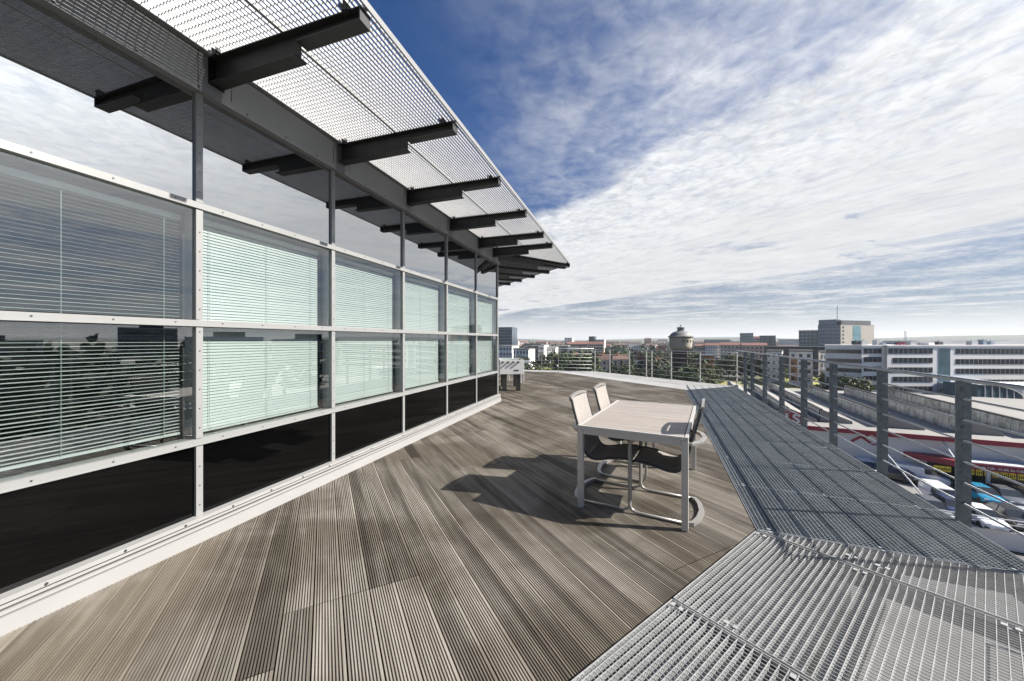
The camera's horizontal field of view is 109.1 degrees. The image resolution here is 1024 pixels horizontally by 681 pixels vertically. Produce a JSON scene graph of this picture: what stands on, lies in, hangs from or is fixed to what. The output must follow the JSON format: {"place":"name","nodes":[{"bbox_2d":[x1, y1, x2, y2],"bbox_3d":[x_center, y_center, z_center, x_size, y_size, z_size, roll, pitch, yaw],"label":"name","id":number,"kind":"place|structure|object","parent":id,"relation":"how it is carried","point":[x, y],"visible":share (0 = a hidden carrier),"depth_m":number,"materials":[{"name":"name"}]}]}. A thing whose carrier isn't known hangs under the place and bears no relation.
{"place":"outdoors","nodes":[
{"label":"outdoors","id":0,"kind":"place"},
{"bbox_2d":[523,343,540,347],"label":"distant building","id":1,"kind":"structure","parent":0,"point":[526,345],"depth_m":534.48,"materials":[{"name":"grey concrete"}]},
{"bbox_2d":[149,0,1023,339],"label":"sky","id":2,"kind":"structure","parent":0,"point":[708,168],"materials":[{"name":"blue"}]},
{"bbox_2d":[587,342,604,353],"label":"distant building","id":3,"kind":"structure","parent":0,"point":[600,345],"depth_m":475.02,"materials":[{"name":"white concrete"}]},
{"bbox_2d":[625,341,641,348],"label":"distant building","id":4,"kind":"structure","parent":0,"point":[632,343],"depth_m":838.48,"materials":[{"name":"white concrete"}]},
{"bbox_2d":[633,351,645,368],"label":"gabled house","id":5,"kind":"structure","parent":0,"point":[638,356],"depth_m":184.77,"materials":[{"name":"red tile"}]},
{"bbox_2d":[469,349,1023,554],"bbox_3d":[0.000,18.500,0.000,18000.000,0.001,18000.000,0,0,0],"label":"ground","id":6,"kind":"structure","parent":0,"point":[1013,552],"depth_m":187.47,"materials":[{"name":"green plant"}]},
{"bbox_2d":[498,327,516,344],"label":"dark office tower","id":7,"kind":"structure","parent":6,"relation":"on","point":[507,335],"depth_m":378.43,"materials":[{"name":"blue glass"}]},
{"bbox_2d":[498,345,518,357],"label":"office","id":8,"kind":"structure","parent":6,"relation":"on","point":[505,350],"depth_m":228.58,"materials":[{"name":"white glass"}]},
{"bbox_2d":[513,348,534,368],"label":"office","id":9,"kind":"structure","parent":6,"relation":"on","point":[523,352],"depth_m":209.35,"materials":[{"name":"white concrete"}]},
{"bbox_2d":[529,345,537,366],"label":"office","id":10,"kind":"structure","parent":6,"relation":"on","point":[536,351],"depth_m":258.63,"materials":[{"name":"grey glass"}]},
{"bbox_2d":[538,345,547,365],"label":"office","id":11,"kind":"structure","parent":6,"relation":"on","point":[542,350],"depth_m":239.78,"materials":[{"name":"white concrete"}]},
{"bbox_2d":[535,351,555,368],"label":"broad tree","id":12,"kind":"object","parent":6,"relation":"on","point":[542,356],"visible":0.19,"depth_m":165.22,"materials":[{"name":"green plant"}]},
{"bbox_2d":[547,346,557,365],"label":"office","id":13,"kind":"structure","parent":6,"relation":"on","point":[551,350],"depth_m":249.15,"materials":[{"name":"white concrete"}]},
{"bbox_2d":[541,352,568,370],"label":"spreading tree","id":14,"kind":"object","parent":6,"relation":"on","point":[550,356],"visible":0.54,"depth_m":148.29,"materials":[{"name":"green plant"}]},
{"bbox_2d":[556,345,570,353],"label":"office","id":15,"kind":"structure","parent":6,"relation":"on","point":[563,346],"depth_m":261.07,"materials":[{"name":"grey glass"}]},
{"bbox_2d":[557,354,581,370],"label":"spreading tree","id":16,"kind":"object","parent":6,"relation":"on","point":[568,357],"visible":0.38,"depth_m":148.51,"materials":[{"name":"green plant"}]},
{"bbox_2d":[565,342,587,352],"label":"distant building","id":17,"kind":"structure","parent":6,"relation":"on","point":[579,344],"depth_m":455.39,"materials":[{"name":"grey concrete"}]},
{"bbox_2d":[565,352,589,370],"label":"broad tree","id":18,"kind":"object","parent":6,"relation":"on","point":[573,360],"visible":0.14,"depth_m":156.57,"materials":[{"name":"green plant"}]},
{"bbox_2d":[573,353,593,370],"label":"round tree","id":19,"kind":"object","parent":6,"relation":"on","point":[584,361],"visible":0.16,"depth_m":146.98,"materials":[{"name":"green plant"}]},
{"bbox_2d":[576,355,602,371],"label":"spreading tree","id":20,"kind":"object","parent":6,"relation":"on","point":[591,361],"visible":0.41,"depth_m":144.03,"materials":[{"name":"green plant"}]},
{"bbox_2d":[587,364,604,371],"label":"round tree","id":21,"kind":"object","parent":6,"relation":"on","point":[598,366],"visible":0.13,"depth_m":139.69,"materials":[{"name":"green plant"}]},
{"bbox_2d":[596,352,611,370],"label":"gabled house","id":22,"kind":"structure","parent":6,"relation":"on","point":[605,361],"depth_m":208.38,"materials":[{"name":"brown tile"}]},
{"bbox_2d":[612,353,628,372],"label":"gabled house","id":23,"kind":"structure","parent":6,"relation":"on","point":[617,358],"depth_m":204.95,"materials":[{"name":"brown tile"}]},
{"bbox_2d":[617,365,639,375],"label":"spreading tree","id":24,"kind":"object","parent":6,"relation":"on","point":[625,370],"visible":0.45,"depth_m":149.11,"materials":[{"name":"green plant"}]},
{"bbox_2d":[634,369,649,376],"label":"broad tree","id":25,"kind":"object","parent":6,"relation":"on","point":[641,373],"visible":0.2,"depth_m":138.81,"materials":[{"name":"green plant"}]},
{"bbox_2d":[633,358,657,377],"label":"broad tree","id":26,"kind":"object","parent":6,"relation":"on","point":[640,366],"visible":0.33,"depth_m":154.04,"materials":[{"name":"green plant"}]},
{"bbox_2d":[642,359,667,377],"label":"spreading tree","id":27,"kind":"object","parent":6,"relation":"on","point":[655,362],"visible":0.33,"depth_m":148.78,"materials":[{"name":"green plant"}]},
{"bbox_2d":[653,365,673,378],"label":"broad tree","id":28,"kind":"object","parent":6,"relation":"on","point":[659,369],"visible":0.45,"depth_m":139.58,"materials":[{"name":"green plant"}]},
{"bbox_2d":[657,371,678,379],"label":"spreading tree","id":29,"kind":"object","parent":6,"relation":"on","point":[673,375],"visible":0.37,"depth_m":128.65,"materials":[{"name":"green plant"}]},
{"bbox_2d":[470,340,881,362],"bbox_3d":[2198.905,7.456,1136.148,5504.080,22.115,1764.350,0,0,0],"label":"distant woods","id":30,"kind":"object","parent":6,"relation":"on","point":[613,346],"visible":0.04,"depth_m":489.98,"materials":[{"name":"green plant"}]},
{"bbox_2d":[668,325,693,378],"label":"water tower","id":31,"kind":"structure","parent":6,"relation":"on","point":[680,338],"depth_m":152.05,"materials":[{"name":"concrete"}]},
{"bbox_2d":[672,367,691,380],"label":"round tree","id":32,"kind":"object","parent":6,"relation":"on","point":[683,375],"visible":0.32,"depth_m":126.06,"materials":[{"name":"green plant"}]},
{"bbox_2d":[675,365,703,380],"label":"spreading tree","id":33,"kind":"object","parent":6,"relation":"on","point":[689,368],"visible":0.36,"depth_m":128.47,"materials":[{"name":"green plant"}]},
{"bbox_2d":[694,344,704,360],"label":"tenement","id":34,"kind":"structure","parent":6,"relation":"on","point":[699,347],"depth_m":328.22,"materials":[{"name":"beige tile"}]},
{"bbox_2d":[685,367,717,383],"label":"spreading tree","id":35,"kind":"object","parent":6,"relation":"on","point":[706,372],"visible":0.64,"depth_m":123.82,"materials":[{"name":"green plant"}]},
{"bbox_2d":[703,367,719,382],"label":"round tree","id":36,"kind":"object","parent":6,"relation":"on","point":[707,380],"visible":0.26,"depth_m":128.91,"materials":[{"name":"green plant"}]},
{"bbox_2d":[705,343,719,360],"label":"tenement","id":37,"kind":"structure","parent":6,"relation":"on","point":[713,347],"depth_m":317.22,"materials":[{"name":"grey concrete"}]},
{"bbox_2d":[704,340,729,343],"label":"slab block","id":38,"kind":"structure","parent":6,"relation":"on","point":[712,341],"depth_m":591.74,"materials":[{"name":"grey concrete"}]},
{"bbox_2d":[720,342,741,360],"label":"tenement","id":39,"kind":"structure","parent":6,"relation":"on","point":[729,346],"depth_m":297.34,"materials":[{"name":"beige tile"}]},
{"bbox_2d":[741,343,767,361],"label":"tenement","id":40,"kind":"structure","parent":6,"relation":"on","point":[755,347],"depth_m":285.80,"materials":[{"name":"beige concrete"}]},
{"bbox_2d":[799,330,817,345],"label":"teal office","id":41,"kind":"structure","parent":6,"relation":"on","point":[808,337],"depth_m":340.23,"materials":[{"name":"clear glass"}]},
{"bbox_2d":[824,345,861,389],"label":"ribbon window annexe","id":42,"kind":"structure","parent":6,"relation":"on","point":[849,354],"depth_m":124.44,"materials":[{"name":"white glass"}]},
{"bbox_2d":[838,373,862,390],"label":"round tree","id":43,"kind":"object","parent":6,"relation":"on","point":[842,379],"visible":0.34,"depth_m":111.90,"materials":[{"name":"green plant"}]},
{"bbox_2d":[839,376,875,391],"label":"broad tree","id":44,"kind":"object","parent":6,"relation":"on","point":[846,381],"visible":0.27,"depth_m":111.07,"materials":[{"name":"green plant"}]},
{"bbox_2d":[847,379,874,391],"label":"tree","id":45,"kind":"object","parent":6,"relation":"on","point":[867,384],"visible":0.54,"depth_m":109.00,"materials":[{"name":"green plant"}]},
{"bbox_2d":[851,331,1023,394],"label":"ribbon window office","id":46,"kind":"structure","parent":6,"relation":"on","point":[995,361],"depth_m":118.00,"materials":[{"name":"white glass"}]},
{"bbox_2d":[851,554,1023,680],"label":"service yard","id":47,"kind":"structure","parent":6,"relation":"on","point":[911,665],"depth_m":21.97,"materials":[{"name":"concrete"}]},
{"bbox_2d":[985,641,1023,680],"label":"metal grating","id":48,"kind":"object","parent":47,"relation":"on","point":[990,657],"visible":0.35,"depth_m":6.85,"materials":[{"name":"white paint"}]},
{"bbox_2d":[890,479,1023,552],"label":"parking lot","id":49,"kind":"structure","parent":6,"relation":"on","point":[910,488],"depth_m":42.19,"materials":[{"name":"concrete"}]},
{"bbox_2d":[854,456,876,470],"bbox_3d":[44.685,16.021,46.142,1.854,1.948,4.657,0,0,26],"label":"parked van","id":50,"kind":"object","parent":49,"relation":"on","point":[870,463],"visible":0.06,"depth_m":45.41,"materials":[{"name":"paint"}]},
{"bbox_2d":[727,380,1023,485],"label":"store building","id":51,"kind":"structure","parent":49,"relation":"on","point":[1002,442],"depth_m":47.72,"materials":[{"name":"white paint"}]},
{"bbox_2d":[888,465,916,483],"bbox_3d":[46.600,16.250,44.853,1.800,1.490,4.202,0,0,-44],"label":"parked car","id":52,"kind":"object","parent":49,"relation":"on","point":[894,473],"visible":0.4,"depth_m":43.89,"materials":[{"name":"paint"}]},
{"bbox_2d":[888,455,921,493],"bbox_3d":[42.024,14.806,39.068,0.538,4.388,5.004,0,0,5],"label":"barrier boom","id":53,"kind":"object","parent":49,"relation":"on","point":[915,487],"visible":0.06,"depth_m":38.87,"materials":[{"name":"white paint"}]},
{"bbox_2d":[888,464,927,482],"bbox_3d":[47.733,16.250,44.442,1.800,1.490,4.202,0,0,-44],"label":"parked car","id":54,"kind":"object","parent":49,"relation":"on","point":[910,472],"visible":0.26,"depth_m":43.73,"materials":[{"name":"paint"}]},
{"bbox_2d":[895,461,950,485],"bbox_3d":[49.455,16.052,44.045,1.795,1.886,4.510,0,0,-44],"label":"parked van","id":55,"kind":"object","parent":49,"relation":"on","point":[923,471],"visible":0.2,"depth_m":43.36,"materials":[{"name":"paint"}]},
{"bbox_2d":[915,493,954,517],"bbox_3d":[40.995,16.250,35.615,1.800,1.490,4.202,0,0,26],"label":"parked car","id":56,"kind":"object","parent":49,"relation":"on","point":[935,502],"visible":0.2,"depth_m":35.21,"materials":[{"name":"paint"}]},
{"bbox_2d":[917,478,954,495],"bbox_3d":[44.666,16.073,37.999,1.756,1.845,4.412,0,0,26],"label":"parked van","id":57,"kind":"object","parent":49,"relation":"on","point":[924,489],"visible":0.16,"depth_m":38.52,"materials":[{"name":"paint"}]},
{"bbox_2d":[929,492,954,515],"bbox_3d":[43.314,16.250,35.879,1.800,1.490,4.202,0,0,26],"label":"parked car","id":58,"kind":"object","parent":49,"relation":"on","point":[948,502],"visible":0.2,"depth_m":35.84,"materials":[{"name":"paint"}]},
{"bbox_2d":[941,510,1023,552],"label":"road","id":59,"kind":"structure","parent":49,"relation":"on","point":[1011,541],"depth_m":32.20,"materials":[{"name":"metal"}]},
{"bbox_2d":[972,482,1006,502],"bbox_3d":[50.108,16.250,38.906,1.800,1.490,4.202,0,0,26],"label":"parked car","id":60,"kind":"object","parent":49,"relation":"on","point":[979,496],"visible":0.48,"depth_m":38.22,"materials":[{"name":"paint"}]},
{"bbox_2d":[972,502,1013,532],"bbox_3d":[43.684,16.250,33.871,1.800,1.490,4.202,0,0,26],"label":"parked car","id":61,"kind":"object","parent":49,"relation":"on","point":[986,523],"visible":0.5,"depth_m":32.97,"materials":[{"name":"paint"}]},
{"bbox_2d":[984,501,1023,529],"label":"parked car","id":62,"kind":"object","parent":49,"relation":"on","point":[1005,511],"visible":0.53,"depth_m":33.47,"materials":[{"name":"paint"}]},
{"bbox_2d":[985,483,1023,506],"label":"parked car","id":63,"kind":"object","parent":49,"relation":"on","point":[1011,495],"visible":0.46,"depth_m":37.70,"materials":[{"name":"paint"}]},
{"bbox_2d":[1008,485,1023,495],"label":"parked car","id":64,"kind":"object","parent":49,"relation":"on","point":[1020,489],"visible":0.04,"depth_m":38.44,"materials":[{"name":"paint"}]},
{"bbox_2d":[943,381,1023,398],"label":"vaulted hall","id":65,"kind":"structure","parent":6,"relation":"on","point":[981,390],"depth_m":100.00,"materials":[{"name":"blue glass"}]},
{"bbox_2d":[740,333,752,342],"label":"glass tower","id":66,"kind":"structure","parent":0,"point":[746,337],"depth_m":515.65,"materials":[{"name":"glass"}]},
{"bbox_2d":[491,335,1023,342],"bbox_3d":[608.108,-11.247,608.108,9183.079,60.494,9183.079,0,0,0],"label":"hills","id":67,"kind":"structure","parent":0,"point":[981,337],"depth_m":2447.29,"materials":[{"name":"green plant"}]},
{"bbox_2d":[760,335,775,345],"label":"glass tower","id":68,"kind":"structure","parent":0,"point":[770,340],"depth_m":424.58,"materials":[{"name":"glass"}]},
{"bbox_2d":[718,378,824,389],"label":"lawn","id":69,"kind":"structure","parent":0,"point":[760,383],"depth_m":160.51,"materials":[{"name":"green plant"}]},
{"bbox_2d":[676,354,713,382],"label":"broad tree","id":70,"kind":"object","parent":69,"relation":"on","point":[704,361],"visible":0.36,"depth_m":148.34,"materials":[{"name":"green plant"}]},
{"bbox_2d":[701,355,714,382],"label":"brick house","id":71,"kind":"structure","parent":69,"relation":"on","point":[708,357],"depth_m":148.72,"materials":[{"name":"brown brick"}]},
{"bbox_2d":[712,366,727,383],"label":"broad tree","id":72,"kind":"object","parent":69,"relation":"on","point":[719,371],"visible":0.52,"depth_m":148.55,"materials":[{"name":"green plant"}]},
{"bbox_2d":[714,358,729,377],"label":"broad tree","id":73,"kind":"object","parent":69,"relation":"on","point":[724,363],"visible":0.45,"depth_m":177.98,"materials":[{"name":"green plant"}]},
{"bbox_2d":[715,354,739,377],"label":"spreading tree","id":74,"kind":"object","parent":69,"relation":"on","point":[732,369],"visible":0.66,"depth_m":176.24,"materials":[{"name":"green plant"}]},
{"bbox_2d":[732,354,749,377],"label":"broad tree","id":75,"kind":"object","parent":69,"relation":"on","point":[739,357],"visible":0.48,"depth_m":176.53,"materials":[{"name":"green plant"}]},
{"bbox_2d":[747,358,762,376],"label":"broad tree","id":76,"kind":"object","parent":69,"relation":"on","point":[758,361],"visible":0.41,"depth_m":174.56,"materials":[{"name":"green plant"}]},
{"bbox_2d":[766,350,782,381],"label":"apartment block","id":77,"kind":"structure","parent":69,"relation":"on","point":[772,373],"depth_m":163.32,"materials":[{"name":"white concrete"}]},
{"bbox_2d":[789,350,812,385],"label":"apartment block","id":78,"kind":"structure","parent":69,"relation":"on","point":[796,371],"depth_m":150.11,"materials":[{"name":"white concrete"}]},
{"bbox_2d":[813,372,824,388],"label":"tree","id":79,"kind":"object","parent":69,"relation":"on","point":[822,378],"visible":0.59,"depth_m":140.28,"materials":[{"name":"green plant"}]},
{"bbox_2d":[818,351,824,386],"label":"apartment block","id":80,"kind":"structure","parent":69,"relation":"on","point":[821,357],"depth_m":141.75,"materials":[{"name":"white concrete"}]},
{"bbox_2d":[778,339,798,344],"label":"slab block","id":81,"kind":"structure","parent":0,"point":[788,341],"depth_m":690.27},
{"bbox_2d":[764,346,824,374],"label":"dark office wing","id":82,"kind":"structure","parent":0,"point":[786,349],"depth_m":200.16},
{"bbox_2d":[818,306,873,345],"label":"hotel tower","id":83,"kind":"structure","parent":0,"point":[837,331],"depth_m":320.22,"materials":[{"name":"beige concrete"}]},
{"bbox_3d":[-1.731,10.215,7.000,14.538,16.570,26.000,0,0,0],"label":"office block","id":84,"kind":"object","parent":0,"visible":0},
{"bbox_2d":[617,505,850,680],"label":"slab edge","id":85,"kind":"object","parent":84,"relation":"on","point":[665,673],"visible":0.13,"depth_m":2.18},
{"bbox_2d":[198,460,754,680],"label":"terrace slab","id":86,"kind":"structure","parent":85,"relation":"on","point":[631,657],"depth_m":2.08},
{"bbox_2d":[0,371,754,680],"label":"wooden deck","id":87,"kind":"structure","parent":86,"relation":"on","point":[510,552],"depth_m":2.36,"materials":[{"name":"wood"}]},
{"bbox_2d":[0,0,569,635],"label":"glass pavilion","id":88,"kind":"structure","parent":87,"relation":"on","point":[236,288],"depth_m":2.92,"materials":[{"name":"clear glass"}]},
{"bbox_2d":[0,447,193,593],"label":"window pane","id":89,"kind":"structure","parent":88,"relation":"in","point":[47,528],"depth_m":2.21,"materials":[{"name":"black glass"}]},
{"bbox_2d":[0,0,193,200],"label":"window pane","id":90,"kind":"structure","parent":88,"relation":"in","point":[67,93],"depth_m":2.21,"materials":[{"name":"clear glass"}]},
{"bbox_2d":[203,414,329,511],"bbox_3d":[-2.184,1.058,3.387,0.008,0.525,1.261,0,0,18],"label":"window pane","id":91,"kind":"structure","parent":88,"relation":"in","point":[236,467],"depth_m":3.24,"materials":[{"name":"black glass"}]},
{"bbox_2d":[203,98,329,243],"bbox_3d":[-2.184,-1.456,3.387,0.008,0.818,1.261,0,0,18],"label":"window pane","id":92,"kind":"structure","parent":88,"relation":"in","point":[248,172],"depth_m":3.24,"materials":[{"name":"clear glass"}]},
{"bbox_2d":[335,396,401,458],"bbox_3d":[-1.780,1.058,4.630,0.008,0.525,1.261,0,0,18],"label":"window pane","id":93,"kind":"structure","parent":88,"relation":"in","point":[357,428],"depth_m":4.53,"materials":[{"name":"black glass"}]},
{"bbox_2d":[335,173,401,266],"bbox_3d":[-1.780,-1.456,4.630,0.008,0.818,1.261,0,0,18],"label":"window pane","id":94,"kind":"structure","parent":88,"relation":"in","point":[366,224],"depth_m":4.53,"materials":[{"name":"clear glass"}]},
{"bbox_2d":[405,385,445,430],"bbox_3d":[-1.377,1.058,5.873,0.008,0.525,1.261,0,0,18],"label":"window pane","id":95,"kind":"structure","parent":88,"relation":"in","point":[422,407],"depth_m":5.81,"materials":[{"name":"black glass"}]},
{"bbox_2d":[405,213,445,280],"bbox_3d":[-1.377,-1.456,5.873,0.008,0.818,1.261,0,0,18],"label":"window pane","id":96,"kind":"structure","parent":88,"relation":"in","point":[425,246],"depth_m":5.81,"materials":[{"name":"clear glass"}]},
{"bbox_2d":[448,378,474,413],"bbox_3d":[-0.973,1.058,7.116,0.008,0.525,1.261,0,0,18],"label":"window pane","id":97,"kind":"structure","parent":88,"relation":"in","point":[461,395],"depth_m":7.04,"materials":[{"name":"black glass"}]},
{"bbox_2d":[448,237,474,290],"bbox_3d":[-0.973,-1.456,7.116,0.008,0.818,1.261,0,0,18],"label":"window pane","id":98,"kind":"structure","parent":88,"relation":"in","point":[461,260],"depth_m":7.04,"materials":[{"name":"clear glass"}]},
{"bbox_2d":[477,373,496,401],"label":"window pane","id":99,"kind":"structure","parent":88,"relation":"in","point":[486,385],"depth_m":8.31,"materials":[{"name":"black glass"}]},
{"bbox_2d":[477,254,496,297],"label":"window pane","id":100,"kind":"structure","parent":88,"relation":"in","point":[486,269],"depth_m":8.31,"materials":[{"name":"clear glass"}]},
{"bbox_2d":[498,358,531,390],"bbox_3d":[-0.007,1.040,11.414,1.170,0.920,1.325,0,0,-4],"label":"football table","id":101,"kind":"object","parent":87,"relation":"on","point":[513,366],"visible":0.96,"depth_m":10.82,"materials":[{"name":"white paint"}]},
{"bbox_2d":[569,390,642,509],"bbox_3d":[0.912,1.005,3.566,0.606,0.986,0.590,0,0,29],"label":"cantilever chair","id":102,"kind":"object","parent":87,"relation":"on","point":[595,448],"visible":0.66,"depth_m":3.59,"materials":[{"name":"metal"}]},
{"bbox_2d":[593,383,654,481],"bbox_3d":[1.282,1.005,4.206,0.606,0.986,0.590,0,0,29],"label":"cantilever chair","id":103,"kind":"object","parent":87,"relation":"on","point":[602,397],"visible":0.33,"depth_m":4.25,"materials":[{"name":"metal"}]},
{"bbox_2d":[577,400,695,531],"bbox_3d":[1.366,1.130,3.766,0.900,0.740,1.600,0,0,29],"label":"dining table","id":104,"kind":"object","parent":87,"relation":"on","point":[663,423],"visible":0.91,"depth_m":3.27,"materials":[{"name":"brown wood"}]},
{"bbox_2d":[628,398,706,526],"bbox_3d":[1.408,1.005,3.274,0.606,0.986,0.590,0,0,29],"label":"cantilever chair","id":105,"kind":"object","parent":87,"relation":"on","point":[660,459],"visible":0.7,"depth_m":3.17,"materials":[{"name":"metal"}]},
{"bbox_2d":[524,370,729,389],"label":"grating walkway","id":106,"kind":"structure","parent":86,"relation":"on","point":[677,384],"depth_m":13.71,"materials":[{"name":"metal"}]},
{"bbox_2d":[491,348,593,369],"bbox_3d":[1.048,0.992,18.729,6.177,1.216,0.072,0,0,17],"label":"steel railing","id":107,"kind":"object","parent":106,"relation":"attached to","point":[558,360],"visible":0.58,"depth_m":18.38,"materials":[{"name":"white metal"}]},
{"bbox_2d":[594,348,738,387],"bbox_3d":[5.716,0.992,14.891,0.072,1.216,6.825,0,0,-30],"label":"steel railing","id":108,"kind":"object","parent":106,"relation":"attached to","point":[671,366],"visible":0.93,"depth_m":14.11,"materials":[{"name":"white metal"}]},
{"bbox_2d":[571,530,1023,680],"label":"grating platform","id":109,"kind":"structure","parent":86,"relation":"on","point":[847,656],"depth_m":1.98,"materials":[{"name":"metal"}]},
{"bbox_2d":[685,386,1023,603],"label":"grating walkway","id":110,"kind":"structure","parent":85,"relation":"on","point":[808,483],"depth_m":3.50,"materials":[{"name":"metal"}]},
{"bbox_2d":[736,350,1023,536],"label":"steel railing","id":111,"kind":"object","parent":110,"relation":"attached to","point":[964,508],"visible":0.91,"depth_m":3.93,"materials":[{"name":"grey metal"}]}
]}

